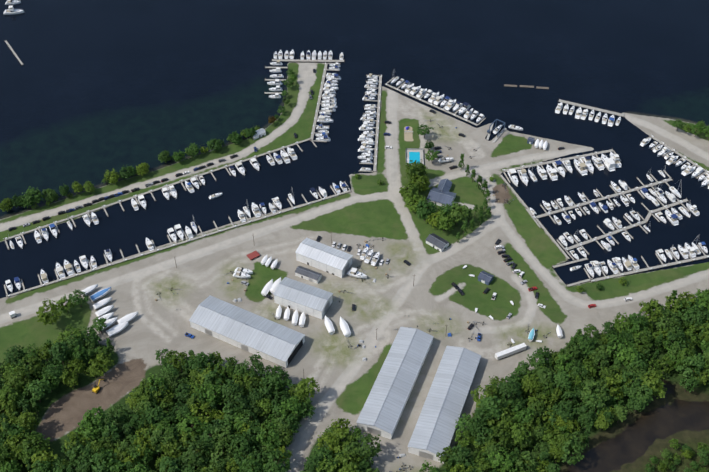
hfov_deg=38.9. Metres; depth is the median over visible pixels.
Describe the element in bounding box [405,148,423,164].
swimming pool
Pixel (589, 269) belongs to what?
fly boat
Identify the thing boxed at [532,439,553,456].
tree
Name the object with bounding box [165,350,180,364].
tree
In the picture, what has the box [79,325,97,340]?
tree
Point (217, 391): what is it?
tree
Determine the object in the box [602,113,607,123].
cruiser boat
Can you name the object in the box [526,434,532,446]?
tree
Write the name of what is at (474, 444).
tree
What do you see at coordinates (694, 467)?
tree
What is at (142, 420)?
tree
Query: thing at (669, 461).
tree
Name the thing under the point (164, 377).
tree
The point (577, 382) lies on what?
tree
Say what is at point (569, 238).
cruiser boat
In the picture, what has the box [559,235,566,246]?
camper boat
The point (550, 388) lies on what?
tree
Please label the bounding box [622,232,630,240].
cruiser boat
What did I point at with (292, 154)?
fly boat
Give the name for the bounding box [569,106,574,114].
cruiser boat
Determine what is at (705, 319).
tree
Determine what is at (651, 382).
tree
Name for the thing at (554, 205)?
cruiser boat
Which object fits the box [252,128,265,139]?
peninsula hut
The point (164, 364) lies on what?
tree
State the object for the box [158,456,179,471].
tree
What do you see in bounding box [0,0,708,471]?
ground
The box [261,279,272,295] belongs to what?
boat cover
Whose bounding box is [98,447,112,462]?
tree
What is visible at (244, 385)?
tree
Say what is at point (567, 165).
fly boat
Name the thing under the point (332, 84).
cruiser boat
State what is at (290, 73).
tree
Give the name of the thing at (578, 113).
cruiser boat
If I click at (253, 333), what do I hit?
long shed
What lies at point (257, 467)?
tree
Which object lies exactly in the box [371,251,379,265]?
cruiser boat
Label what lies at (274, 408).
tree
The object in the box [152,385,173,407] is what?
tree
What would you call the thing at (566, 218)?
navy boat
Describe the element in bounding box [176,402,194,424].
tree
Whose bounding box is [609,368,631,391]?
tree
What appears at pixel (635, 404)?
tree
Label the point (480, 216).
tree
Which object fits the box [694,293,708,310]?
tree
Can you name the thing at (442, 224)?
tree
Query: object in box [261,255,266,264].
boat cover
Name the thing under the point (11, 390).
tree
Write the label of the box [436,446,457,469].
tree
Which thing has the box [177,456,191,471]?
tree
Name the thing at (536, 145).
boat cover
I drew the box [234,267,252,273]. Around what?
cruiser boat
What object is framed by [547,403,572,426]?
tree
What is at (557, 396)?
tree
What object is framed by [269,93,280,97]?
cruiser boat
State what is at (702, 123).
tree
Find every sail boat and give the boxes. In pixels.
[8,235,14,249]
[67,215,72,229]
[191,217,196,233]
[243,202,250,217]
[288,191,294,204]
[391,69,398,83]
[528,160,536,181]
[613,195,619,205]
[624,208,632,221]
[646,169,653,181]
[650,187,659,205]
[665,246,672,259]
[669,179,680,197]
[678,202,689,217]
[692,235,700,254]
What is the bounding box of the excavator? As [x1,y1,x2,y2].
[92,379,104,393]
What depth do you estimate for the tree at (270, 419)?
541.13 m
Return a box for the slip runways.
[486,123,506,142]
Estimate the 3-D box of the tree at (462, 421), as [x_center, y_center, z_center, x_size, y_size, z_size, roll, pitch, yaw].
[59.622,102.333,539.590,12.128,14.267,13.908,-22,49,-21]
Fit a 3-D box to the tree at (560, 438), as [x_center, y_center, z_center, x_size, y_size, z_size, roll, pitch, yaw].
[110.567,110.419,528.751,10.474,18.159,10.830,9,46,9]
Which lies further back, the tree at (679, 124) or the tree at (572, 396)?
the tree at (679, 124)
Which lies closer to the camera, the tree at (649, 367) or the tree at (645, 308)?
the tree at (649, 367)
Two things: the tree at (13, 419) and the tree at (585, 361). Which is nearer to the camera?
the tree at (13, 419)
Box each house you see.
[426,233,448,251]
[427,187,455,206]
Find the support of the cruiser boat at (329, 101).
on the outer sheet of water
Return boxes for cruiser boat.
[5,0,20,4]
[5,279,12,291]
[15,236,22,248]
[34,230,41,242]
[49,223,57,237]
[56,263,64,278]
[64,259,73,275]
[74,260,80,272]
[90,255,96,268]
[131,199,138,210]
[138,195,145,208]
[145,237,153,250]
[162,187,169,199]
[167,228,176,241]
[174,224,183,239]
[190,177,198,188]
[199,176,204,184]
[209,192,222,198]
[229,166,235,176]
[233,272,250,277]
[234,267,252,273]
[235,161,244,175]
[250,158,258,170]
[259,202,265,213]
[266,155,274,165]
[267,79,281,84]
[269,85,282,90]
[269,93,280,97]
[269,203,275,212]
[270,60,282,64]
[270,74,283,77]
[273,152,282,163]
[278,50,282,58]
[280,150,289,163]
[284,51,288,58]
[289,49,294,58]
[306,50,310,59]
[316,124,328,129]
[316,132,327,136]
[316,135,330,140]
[321,106,335,111]
[322,91,334,96]
[322,95,335,100]
[322,99,336,103]
[322,103,336,107]
[323,51,326,59]
[323,84,337,89]
[324,81,337,86]
[324,89,335,93]
[326,74,340,79]
[326,78,337,82]
[328,50,332,59]
[329,66,339,69]
[330,62,340,66]
[333,182,340,193]
[339,181,346,191]
[347,267,366,277]
[358,146,372,151]
[358,153,372,159]
[359,124,372,130]
[360,116,373,119]
[360,247,367,259]
[361,159,371,162]
[362,95,374,99]
[362,132,373,137]
[363,112,375,117]
[364,119,374,123]
[364,249,372,262]
[365,89,376,93]
[365,92,375,96]
[366,80,377,84]
[367,73,377,77]
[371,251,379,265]
[396,78,403,86]
[401,80,409,88]
[405,83,413,92]
[410,86,420,94]
[434,94,443,104]
[438,157,452,162]
[440,96,451,106]
[459,102,470,114]
[471,110,478,119]
[476,114,484,122]
[493,124,501,133]
[507,168,518,185]
[508,125,522,129]
[537,165,546,179]
[546,164,557,180]
[551,201,557,208]
[552,160,564,176]
[554,215,561,224]
[557,198,562,206]
[563,104,568,113]
[563,232,573,243]
[564,195,572,205]
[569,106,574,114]
[569,211,575,219]
[570,250,578,259]
[570,266,581,270]
[574,159,587,175]
[575,107,581,118]
[575,208,581,215]
[577,247,586,257]
[579,229,587,238]
[589,110,593,119]
[594,111,600,121]
[599,261,607,273]
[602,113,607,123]
[606,236,614,244]
[608,114,614,126]
[611,181,620,191]
[612,217,621,228]
[615,116,620,125]
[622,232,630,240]
[626,194,634,202]
[630,210,639,220]
[640,137,650,146]
[649,141,657,147]
[653,145,662,152]
[655,212,665,222]
[656,249,665,261]
[664,152,673,159]
[665,210,678,225]
[670,247,679,258]
[671,208,682,219]
[675,158,685,166]
[678,244,687,258]
[681,162,690,169]
[684,243,695,257]
[698,173,708,180]
[698,242,707,252]
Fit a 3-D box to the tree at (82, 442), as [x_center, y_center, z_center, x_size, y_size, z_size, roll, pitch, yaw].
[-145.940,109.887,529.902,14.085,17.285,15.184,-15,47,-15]
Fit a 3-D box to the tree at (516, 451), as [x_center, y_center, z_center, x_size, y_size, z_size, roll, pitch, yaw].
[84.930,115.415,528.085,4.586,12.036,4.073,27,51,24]
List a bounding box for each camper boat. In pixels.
[14,277,20,289]
[40,269,48,283]
[185,226,192,238]
[269,67,281,72]
[310,187,317,198]
[312,50,316,59]
[317,116,332,122]
[319,110,330,114]
[319,187,326,197]
[358,135,372,140]
[361,140,374,144]
[363,122,373,126]
[364,106,374,109]
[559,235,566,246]
[589,202,598,213]
[599,202,607,212]
[601,153,615,171]
[601,241,610,250]
[603,218,613,229]
[618,180,627,189]
[622,257,631,270]
[640,188,650,199]
[665,191,675,201]
[691,167,702,177]
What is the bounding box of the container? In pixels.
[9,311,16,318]
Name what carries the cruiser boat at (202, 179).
on the outer sheet of water
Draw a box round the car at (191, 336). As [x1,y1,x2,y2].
[185,332,194,338]
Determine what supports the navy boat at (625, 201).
on the outer sheet of water
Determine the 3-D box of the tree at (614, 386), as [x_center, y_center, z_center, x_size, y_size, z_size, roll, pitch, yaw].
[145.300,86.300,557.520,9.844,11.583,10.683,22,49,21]
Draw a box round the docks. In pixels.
[3,39,708,296]
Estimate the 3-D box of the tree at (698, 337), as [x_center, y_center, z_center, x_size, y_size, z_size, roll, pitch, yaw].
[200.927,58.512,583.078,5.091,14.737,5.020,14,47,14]
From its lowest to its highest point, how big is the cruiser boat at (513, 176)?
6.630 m
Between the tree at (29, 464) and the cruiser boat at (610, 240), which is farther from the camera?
the cruiser boat at (610, 240)
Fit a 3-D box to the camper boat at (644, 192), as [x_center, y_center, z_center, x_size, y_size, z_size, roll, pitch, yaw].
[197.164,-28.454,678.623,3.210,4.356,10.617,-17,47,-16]
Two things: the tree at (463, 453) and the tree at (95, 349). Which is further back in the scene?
the tree at (95, 349)
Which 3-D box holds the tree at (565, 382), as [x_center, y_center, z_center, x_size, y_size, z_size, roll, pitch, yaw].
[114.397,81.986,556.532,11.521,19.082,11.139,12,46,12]
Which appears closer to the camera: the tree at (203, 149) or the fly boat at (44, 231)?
the fly boat at (44, 231)
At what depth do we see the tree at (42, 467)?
514.39 m
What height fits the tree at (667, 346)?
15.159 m
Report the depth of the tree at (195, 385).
553.38 m
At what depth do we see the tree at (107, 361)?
566.00 m
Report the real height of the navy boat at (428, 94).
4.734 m
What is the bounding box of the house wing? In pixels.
[437,179,451,191]
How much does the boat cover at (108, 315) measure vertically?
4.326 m
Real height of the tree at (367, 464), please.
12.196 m
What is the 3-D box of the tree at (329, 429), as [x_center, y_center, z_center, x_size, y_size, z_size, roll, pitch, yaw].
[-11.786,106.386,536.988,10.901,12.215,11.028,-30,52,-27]
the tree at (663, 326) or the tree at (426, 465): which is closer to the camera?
the tree at (426, 465)
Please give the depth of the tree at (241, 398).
545.50 m
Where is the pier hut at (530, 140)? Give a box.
[527,137,534,143]
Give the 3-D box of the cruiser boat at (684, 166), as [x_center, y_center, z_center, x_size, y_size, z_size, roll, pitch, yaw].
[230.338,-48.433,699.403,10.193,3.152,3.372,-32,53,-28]
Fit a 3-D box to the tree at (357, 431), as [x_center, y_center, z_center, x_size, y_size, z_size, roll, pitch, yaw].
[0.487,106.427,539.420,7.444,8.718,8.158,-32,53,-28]
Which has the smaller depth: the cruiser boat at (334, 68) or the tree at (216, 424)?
the tree at (216, 424)
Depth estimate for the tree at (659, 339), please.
577.73 m
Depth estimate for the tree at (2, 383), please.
554.00 m
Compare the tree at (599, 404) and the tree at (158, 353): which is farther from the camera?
the tree at (158, 353)
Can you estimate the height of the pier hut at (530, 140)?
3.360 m
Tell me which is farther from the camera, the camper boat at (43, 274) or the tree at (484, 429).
the camper boat at (43, 274)
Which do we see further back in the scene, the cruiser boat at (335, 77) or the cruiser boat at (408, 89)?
the cruiser boat at (335, 77)
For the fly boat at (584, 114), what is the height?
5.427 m
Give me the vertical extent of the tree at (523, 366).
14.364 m
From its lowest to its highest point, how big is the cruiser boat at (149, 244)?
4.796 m
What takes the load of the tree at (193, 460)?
on the ground
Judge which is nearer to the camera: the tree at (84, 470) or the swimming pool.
the tree at (84, 470)
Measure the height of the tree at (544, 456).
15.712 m
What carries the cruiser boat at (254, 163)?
on the outer sheet of water
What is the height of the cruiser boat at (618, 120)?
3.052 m
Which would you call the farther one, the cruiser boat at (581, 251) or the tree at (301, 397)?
the cruiser boat at (581, 251)
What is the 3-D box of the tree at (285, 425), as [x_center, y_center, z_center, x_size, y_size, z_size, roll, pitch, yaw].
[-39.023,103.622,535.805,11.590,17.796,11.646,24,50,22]
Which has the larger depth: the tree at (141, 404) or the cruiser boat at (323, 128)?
the cruiser boat at (323, 128)
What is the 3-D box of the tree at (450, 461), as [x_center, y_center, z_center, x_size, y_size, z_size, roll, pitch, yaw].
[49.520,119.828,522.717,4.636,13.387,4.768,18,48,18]
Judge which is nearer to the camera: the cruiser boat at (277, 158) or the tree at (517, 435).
the tree at (517, 435)
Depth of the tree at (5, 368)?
562.01 m
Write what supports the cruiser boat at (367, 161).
on the outer sheet of water
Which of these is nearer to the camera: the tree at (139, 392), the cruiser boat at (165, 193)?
the tree at (139, 392)
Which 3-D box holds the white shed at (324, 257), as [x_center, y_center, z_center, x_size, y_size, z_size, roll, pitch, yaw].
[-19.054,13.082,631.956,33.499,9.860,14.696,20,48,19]
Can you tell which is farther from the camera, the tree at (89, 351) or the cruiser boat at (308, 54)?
the cruiser boat at (308, 54)
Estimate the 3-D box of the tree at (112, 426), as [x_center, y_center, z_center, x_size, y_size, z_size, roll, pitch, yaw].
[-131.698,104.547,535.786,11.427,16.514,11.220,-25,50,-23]
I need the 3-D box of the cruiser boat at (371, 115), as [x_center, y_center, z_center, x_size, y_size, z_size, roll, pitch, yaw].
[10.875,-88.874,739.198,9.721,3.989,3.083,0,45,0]
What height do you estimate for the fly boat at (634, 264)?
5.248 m
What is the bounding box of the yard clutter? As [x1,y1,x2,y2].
[155,111,550,471]
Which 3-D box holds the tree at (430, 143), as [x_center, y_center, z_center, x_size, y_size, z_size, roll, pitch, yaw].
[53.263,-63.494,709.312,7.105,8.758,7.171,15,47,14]
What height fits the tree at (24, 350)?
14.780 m
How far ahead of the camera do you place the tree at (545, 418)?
542.63 m
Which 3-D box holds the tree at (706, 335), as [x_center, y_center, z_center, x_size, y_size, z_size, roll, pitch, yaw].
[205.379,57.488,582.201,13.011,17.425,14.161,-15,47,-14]
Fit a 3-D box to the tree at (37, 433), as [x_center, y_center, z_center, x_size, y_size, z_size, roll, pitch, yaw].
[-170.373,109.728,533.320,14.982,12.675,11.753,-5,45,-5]
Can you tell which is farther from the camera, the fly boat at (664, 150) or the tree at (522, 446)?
the fly boat at (664, 150)
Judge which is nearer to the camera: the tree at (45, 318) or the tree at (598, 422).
the tree at (598, 422)
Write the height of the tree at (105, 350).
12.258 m
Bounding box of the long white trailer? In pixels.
[495,343,526,359]
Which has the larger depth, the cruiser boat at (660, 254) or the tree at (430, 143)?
the tree at (430, 143)
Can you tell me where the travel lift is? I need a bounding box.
[487,119,504,137]
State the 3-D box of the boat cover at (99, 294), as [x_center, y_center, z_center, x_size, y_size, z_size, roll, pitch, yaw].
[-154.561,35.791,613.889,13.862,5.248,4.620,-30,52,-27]
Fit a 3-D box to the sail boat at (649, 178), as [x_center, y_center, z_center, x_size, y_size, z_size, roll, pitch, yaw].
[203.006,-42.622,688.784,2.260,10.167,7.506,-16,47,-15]
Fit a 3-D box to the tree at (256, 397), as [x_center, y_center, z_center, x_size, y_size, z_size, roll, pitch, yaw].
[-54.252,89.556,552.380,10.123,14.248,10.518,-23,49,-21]
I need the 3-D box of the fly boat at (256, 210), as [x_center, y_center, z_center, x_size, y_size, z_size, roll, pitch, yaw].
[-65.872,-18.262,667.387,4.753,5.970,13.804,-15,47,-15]
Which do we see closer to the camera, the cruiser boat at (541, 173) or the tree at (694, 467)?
the tree at (694, 467)
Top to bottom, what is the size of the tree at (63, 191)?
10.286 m
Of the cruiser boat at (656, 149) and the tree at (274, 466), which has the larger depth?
the cruiser boat at (656, 149)
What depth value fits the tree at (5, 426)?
528.35 m
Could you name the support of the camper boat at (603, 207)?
on the outer sheet of water
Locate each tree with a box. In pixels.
[0,197,12,211]
[0,361,6,373]
[0,362,17,378]
[0,379,6,389]
[0,384,20,406]
[0,398,18,420]
[0,413,11,437]
[0,413,20,436]
[0,438,11,458]
[0,443,11,466]
[0,460,21,471]
[1,366,34,391]
[1,421,10,446]
[1,430,31,461]
[2,422,30,443]
[3,345,27,367]
[4,371,26,389]
[5,449,19,463]
[7,363,23,375]
[10,194,24,207]
[11,411,19,417]
[12,353,27,368]
[13,393,31,407]
[14,431,50,462]
[15,410,38,432]
[18,195,32,207]
[18,431,44,446]
[18,443,42,463]
[19,343,41,363]
[19,355,44,376]
[22,186,43,205]
[22,404,30,412]
[23,378,50,402]
[25,447,57,470]
[25,460,33,471]
[30,398,41,414]
[31,460,51,471]
[36,299,61,324]
[36,343,52,360]
[39,372,59,391]
[41,364,63,385]
[42,188,57,202]
[42,359,62,372]
[46,338,51,347]
[48,340,69,364]
[50,456,65,469]
[50,463,72,471]
[51,338,63,352]
[52,460,71,471]
[55,295,75,312]
[58,324,82,347]
[59,184,69,196]
[59,367,78,385]
[60,333,82,356]
[61,358,77,370]
[61,437,83,459]
[63,459,77,471]
[64,374,78,387]
[64,427,89,454]
[66,289,88,306]
[67,356,86,374]
[68,346,87,362]
[69,439,93,465]
[72,181,83,193]
[75,420,104,440]
[76,458,95,471]
[76,468,98,471]
[78,417,102,434]
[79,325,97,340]
[81,404,109,431]
[81,444,97,463]
[82,335,98,350]
[83,181,94,192]
[84,332,101,347]
[86,349,94,362]
[86,366,100,377]
[88,353,113,375]
[89,448,116,471]
[90,317,106,333]
[90,440,103,459]
[92,346,103,357]
[92,431,100,442]
[94,346,113,358]
[96,424,120,448]
[97,418,119,436]
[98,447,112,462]
[100,435,116,449]
[104,168,118,184]
[104,459,126,471]
[106,338,114,352]
[107,404,127,422]
[112,447,127,461]
[113,443,131,460]
[114,434,136,459]
[117,409,130,422]
[118,165,135,180]
[118,421,135,434]
[122,455,134,471]
[122,458,144,471]
[124,423,132,439]
[125,392,141,409]
[128,432,149,448]
[129,408,147,431]
[130,444,152,465]
[130,461,150,471]
[132,384,152,406]
[133,395,157,412]
[133,433,155,456]
[135,422,161,440]
[136,162,149,175]
[138,401,158,417]
[139,378,157,394]
[143,379,168,403]
[144,406,168,430]
[144,413,160,430]
[144,421,175,451]
[147,373,168,397]
[150,418,174,435]
[150,441,162,454]
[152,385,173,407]
[154,369,176,385]
[155,349,171,365]
[155,456,171,469]
[158,150,170,162]
[158,434,180,457]
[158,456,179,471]
[159,401,175,415]
[161,361,168,370]
[161,364,178,376]
[163,374,175,386]
[163,410,178,424]
[164,424,180,436]
[164,430,181,449]
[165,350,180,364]
[168,377,188,398]
[169,351,186,371]
[170,400,186,413]
[173,150,186,162]
[174,384,191,402]
[175,413,205,439]
[175,442,188,457]
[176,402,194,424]
[177,428,196,444]
[177,436,213,468]
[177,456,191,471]
[181,355,194,373]
[181,465,197,471]
[184,380,202,396]
[185,143,199,157]
[186,390,207,414]
[187,352,207,370]
[188,367,200,383]
[190,403,215,428]
[191,388,212,411]
[192,441,205,458]
[193,353,218,373]
[195,424,222,448]
[196,363,224,384]
[196,384,222,408]
[197,461,209,470]
[199,420,210,431]
[200,146,207,152]
[200,464,224,471]
[203,367,227,391]
[203,376,216,390]
[206,138,221,150]
[206,439,220,456]
[206,457,226,471]
[208,351,222,363]
[208,419,227,435]
[209,390,222,404]
[209,402,216,418]
[209,424,239,448]
[210,409,224,423]
[210,440,235,461]
[213,373,227,388]
[214,356,236,378]
[218,418,233,434]
[220,379,242,398]
[222,389,249,408]
[223,403,245,424]
[224,393,251,414]
[226,360,249,380]
[226,429,256,454]
[226,458,238,471]
[227,412,250,431]
[228,132,241,143]
[228,453,246,471]
[229,373,253,397]
[233,438,261,456]
[234,409,259,428]
[239,420,253,433]
[239,457,262,471]
[240,352,264,378]
[241,423,266,445]
[244,128,256,137]
[244,378,261,395]
[245,369,257,381]
[246,388,265,403]
[246,400,262,419]
[247,446,270,468]
[248,375,262,387]
[254,398,272,416]
[255,447,291,471]
[256,421,279,448]
[256,422,271,438]
[257,378,282,397]
[258,365,276,379]
[259,385,272,402]
[259,439,271,454]
[261,365,292,389]
[264,412,276,425]
[265,431,288,450]
[268,115,276,123]
[269,400,290,416]
[270,417,292,435]
[271,389,289,407]
[275,445,292,463]
[277,105,286,112]
[277,413,301,434]
[278,395,301,420]
[278,427,293,446]
[282,77,293,86]
[282,96,290,103]
[286,69,295,75]
[288,384,305,400]
[289,392,306,407]
[296,377,319,397]
[300,401,315,418]
[304,453,326,471]
[306,397,313,409]
[312,445,334,465]
[315,455,338,471]
[316,431,341,451]
[322,426,342,439]
[323,456,337,471]
[329,448,360,471]
[331,418,350,432]
[333,429,354,452]
[333,450,348,467]
[343,441,360,457]
[343,464,360,471]
[345,433,360,442]
[348,461,366,471]
[349,425,361,436]
[352,432,381,460]
[355,456,373,470]
[363,468,379,471]
[399,180,421,201]
[404,159,427,181]
[404,195,426,211]
[409,174,430,191]
[415,199,439,220]
[417,124,433,137]
[419,460,439,471]
[424,139,434,150]
[425,150,439,160]
[425,209,441,227]
[435,210,454,231]
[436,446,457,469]
[438,202,453,223]
[446,201,471,224]
[446,459,452,471]
[447,445,470,464]
[450,463,474,471]
[454,430,473,447]
[455,413,473,435]
[458,153,464,168]
[461,221,467,236]
[462,457,474,471]
[466,417,484,435]
[468,218,475,230]
[470,170,475,181]
[470,385,497,407]
[470,450,483,463]
[471,437,481,449]
[472,421,494,445]
[473,204,477,214]
[473,407,491,428]
[475,458,492,471]
[476,175,481,188]
[478,211,483,224]
[478,395,502,422]
[478,437,493,451]
[481,180,487,194]
[482,450,503,470]
[483,198,487,209]
[483,384,500,397]
[484,189,490,201]
[485,207,490,218]
[485,443,501,458]
[487,403,516,430]
[488,421,511,451]
[488,447,512,471]
[489,375,505,393]
[497,397,511,407]
[498,378,520,401]
[499,414,518,433]
[500,373,523,391]
[500,431,516,450]
[500,451,520,471]
[501,398,521,416]
[503,421,530,444]
[511,369,526,383]
[511,406,533,426]
[512,451,538,471]
[513,396,528,407]
[514,447,519,455]
[515,360,529,372]
[517,434,531,449]
[518,389,527,397]
[518,451,529,468]
[519,412,541,432]
[521,371,537,388]
[522,374,543,395]
[526,350,552,367]
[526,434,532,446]
[527,394,545,411]
[528,400,545,416]
[528,456,549,471]
[529,366,557,387]
[531,424,545,440]
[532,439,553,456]
[533,381,557,400]
[536,346,551,359]
[536,364,548,378]
[537,451,549,466]
[539,394,556,408]
[540,422,552,434]
[542,408,561,425]
[542,431,557,446]
[545,461,559,471]
[546,427,564,444]
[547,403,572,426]
[548,349,563,365]
[548,443,567,463]
[549,412,568,426]
[550,387,561,401]
[552,371,571,391]
[553,360,559,370]
[555,353,574,370]
[555,368,570,383]
[555,433,574,451]
[558,425,570,438]
[558,434,583,464]
[560,391,577,408]
[561,370,581,390]
[561,417,580,433]
[562,387,572,399]
[565,336,574,354]
[565,340,584,359]
[566,361,587,379]
[568,359,584,375]
[569,331,596,354]
[569,431,588,448]
[570,408,575,419]
[571,383,591,401]
[573,376,584,389]
[574,329,581,346]
[574,402,596,425]
[575,286,584,292]
[579,378,609,407]
[579,412,597,428]
[581,374,596,389]
[582,357,594,369]
[582,393,598,411]
[583,324,600,342]
[583,342,597,358]
[583,424,591,444]
[584,362,596,377]
[584,389,611,413]
[588,344,610,364]
[590,336,604,348]
[593,351,610,372]
[593,413,611,429]
[595,283,603,289]
[596,376,611,392]
[596,405,617,422]
[599,331,609,344]
[599,366,617,383]
[602,320,614,333]
[602,377,623,399]
[603,412,612,427]
[605,330,623,346]
[607,337,634,360]
[607,384,623,399]
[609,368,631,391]
[610,393,624,408]
[611,312,633,333]
[612,339,623,354]
[612,358,620,373]
[612,404,627,422]
[617,347,640,367]
[617,368,627,379]
[618,277,626,285]
[618,330,633,342]
[619,371,644,395]
[622,316,647,335]
[622,350,648,371]
[626,335,634,342]
[626,395,648,411]
[627,365,642,381]
[627,387,644,398]
[629,311,647,329]
[629,382,656,403]
[630,345,645,360]
[631,369,650,383]
[632,330,652,349]
[633,314,648,331]
[636,373,665,398]
[637,344,650,361]
[638,329,651,344]
[639,299,664,324]
[640,370,666,395]
[644,322,652,333]
[644,358,661,372]
[645,462,655,471]
[649,455,659,463]
[651,330,661,343]
[651,332,663,351]
[652,349,659,363]
[655,309,672,322]
[656,309,680,333]
[656,355,675,372]
[657,463,667,471]
[658,329,674,346]
[660,448,672,460]
[662,337,682,352]
[663,315,682,327]
[663,352,681,369]
[663,457,673,468]
[665,293,686,315]
[665,331,691,353]
[668,290,676,307]
[668,343,684,359]
[668,438,680,448]
[672,119,685,129]
[673,322,686,335]
[673,326,683,341]
[673,458,680,464]
[675,300,698,321]
[675,345,697,366]
[676,352,693,369]
[676,357,705,383]
[677,292,698,308]
[679,376,697,391]
[680,328,699,345]
[680,448,692,458]
[682,124,691,132]
[682,443,691,452]
[683,319,696,329]
[683,466,694,471]
[684,295,707,314]
[685,341,695,350]
[687,305,708,328]
[689,320,701,332]
[690,123,702,136]
[690,353,705,370]
[690,461,699,470]
[693,369,707,385]
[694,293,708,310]
[696,120,705,125]
[696,289,708,297]
[696,321,708,341]
[696,328,705,344]
[697,442,706,448]
[697,448,708,457]
[698,466,707,471]
[699,338,708,351]
[699,457,708,465]
[702,126,708,139]
[702,312,708,330]
[702,351,708,368]
[702,359,708,379]
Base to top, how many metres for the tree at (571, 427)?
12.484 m
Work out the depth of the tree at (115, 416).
541.29 m
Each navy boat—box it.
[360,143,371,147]
[424,89,432,99]
[542,200,551,211]
[561,213,570,223]
[578,192,585,201]
[606,200,612,209]
[620,195,628,205]
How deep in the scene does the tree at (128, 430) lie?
531.94 m
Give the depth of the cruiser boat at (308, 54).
791.52 m
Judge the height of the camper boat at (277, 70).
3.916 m
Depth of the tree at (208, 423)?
537.34 m
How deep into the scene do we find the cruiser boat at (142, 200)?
671.77 m
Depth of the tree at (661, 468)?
524.20 m
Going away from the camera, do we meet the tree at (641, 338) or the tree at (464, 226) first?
the tree at (641, 338)
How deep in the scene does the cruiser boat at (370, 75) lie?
773.09 m
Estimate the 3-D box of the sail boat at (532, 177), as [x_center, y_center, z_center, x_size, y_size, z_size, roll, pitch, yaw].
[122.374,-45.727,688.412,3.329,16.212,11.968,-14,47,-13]
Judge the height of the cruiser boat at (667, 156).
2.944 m
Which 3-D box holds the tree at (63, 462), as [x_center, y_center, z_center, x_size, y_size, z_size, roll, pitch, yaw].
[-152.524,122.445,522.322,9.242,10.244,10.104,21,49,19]
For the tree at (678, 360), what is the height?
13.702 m
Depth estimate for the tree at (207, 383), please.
554.78 m
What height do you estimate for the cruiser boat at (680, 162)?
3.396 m
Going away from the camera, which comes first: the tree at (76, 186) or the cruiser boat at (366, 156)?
the tree at (76, 186)
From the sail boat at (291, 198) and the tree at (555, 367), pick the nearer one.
the tree at (555, 367)
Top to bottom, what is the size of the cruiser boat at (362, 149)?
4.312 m
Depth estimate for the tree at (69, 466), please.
519.08 m
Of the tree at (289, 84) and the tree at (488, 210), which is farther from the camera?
the tree at (289, 84)
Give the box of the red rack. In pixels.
[246,251,259,259]
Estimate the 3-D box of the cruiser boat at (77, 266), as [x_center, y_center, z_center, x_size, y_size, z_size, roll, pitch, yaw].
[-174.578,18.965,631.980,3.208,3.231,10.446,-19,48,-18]
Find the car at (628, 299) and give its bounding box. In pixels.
[624,297,632,301]
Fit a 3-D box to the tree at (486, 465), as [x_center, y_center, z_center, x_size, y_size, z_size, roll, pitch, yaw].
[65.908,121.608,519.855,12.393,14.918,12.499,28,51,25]
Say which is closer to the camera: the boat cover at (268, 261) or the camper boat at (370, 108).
the boat cover at (268, 261)
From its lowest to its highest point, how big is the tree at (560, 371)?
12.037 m
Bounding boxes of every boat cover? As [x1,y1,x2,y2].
[82,284,97,295]
[89,287,111,301]
[93,297,111,309]
[95,305,113,316]
[96,312,113,321]
[101,317,117,330]
[106,322,128,336]
[117,311,138,323]
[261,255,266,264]
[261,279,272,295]
[265,257,271,266]
[270,277,280,293]
[271,259,277,268]
[276,305,281,318]
[284,307,289,320]
[292,309,298,325]
[299,311,305,326]
[324,315,334,334]
[339,316,350,336]
[528,328,534,340]
[534,139,538,147]
[543,140,547,149]
[556,325,562,337]
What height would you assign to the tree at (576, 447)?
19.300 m
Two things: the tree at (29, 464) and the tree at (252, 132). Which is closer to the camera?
the tree at (29, 464)
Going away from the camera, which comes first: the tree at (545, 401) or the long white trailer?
the tree at (545, 401)
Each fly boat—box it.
[3,5,23,14]
[41,228,48,239]
[79,255,87,268]
[82,214,90,226]
[91,212,98,224]
[104,249,111,261]
[167,185,176,198]
[185,181,193,192]
[237,209,245,221]
[251,202,260,217]
[272,197,281,208]
[287,147,296,159]
[416,88,426,97]
[428,92,438,102]
[445,99,455,109]
[453,102,462,111]
[464,108,472,117]
[517,169,527,185]
[555,102,562,113]
[562,160,571,172]
[579,156,593,172]
[580,109,587,119]
[584,264,593,277]
[590,261,600,275]
[592,155,604,169]
[607,259,618,273]
[610,151,620,167]
[612,257,622,270]
[628,255,639,269]
[653,190,666,202]
[657,146,670,156]
[666,155,677,164]
[681,165,695,175]
[686,203,699,215]
[701,175,708,186]
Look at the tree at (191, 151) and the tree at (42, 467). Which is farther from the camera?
the tree at (191, 151)
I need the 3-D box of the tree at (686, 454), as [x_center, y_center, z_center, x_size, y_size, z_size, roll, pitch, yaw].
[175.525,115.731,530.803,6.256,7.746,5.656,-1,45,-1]
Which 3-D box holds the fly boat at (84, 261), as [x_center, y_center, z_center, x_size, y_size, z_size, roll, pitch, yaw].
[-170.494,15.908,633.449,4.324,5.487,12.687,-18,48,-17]
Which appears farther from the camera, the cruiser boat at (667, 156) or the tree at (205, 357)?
the cruiser boat at (667, 156)
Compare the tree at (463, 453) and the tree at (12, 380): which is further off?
the tree at (12, 380)
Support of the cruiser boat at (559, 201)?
on the outer sheet of water
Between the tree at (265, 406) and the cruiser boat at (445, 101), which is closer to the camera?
the tree at (265, 406)
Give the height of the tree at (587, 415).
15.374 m
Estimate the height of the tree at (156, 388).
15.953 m
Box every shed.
[189,295,304,367]
[273,277,332,319]
[295,238,352,277]
[295,266,321,283]
[356,327,433,438]
[408,346,480,463]
[477,271,493,284]
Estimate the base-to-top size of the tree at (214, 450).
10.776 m
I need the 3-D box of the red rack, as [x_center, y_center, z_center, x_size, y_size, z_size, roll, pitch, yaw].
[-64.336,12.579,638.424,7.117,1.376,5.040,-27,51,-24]
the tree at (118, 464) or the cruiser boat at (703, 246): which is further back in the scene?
the cruiser boat at (703, 246)
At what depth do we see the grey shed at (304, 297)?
604.31 m
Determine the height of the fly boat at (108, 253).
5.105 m
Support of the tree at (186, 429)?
on the ground
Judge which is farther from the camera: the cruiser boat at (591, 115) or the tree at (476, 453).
the cruiser boat at (591, 115)

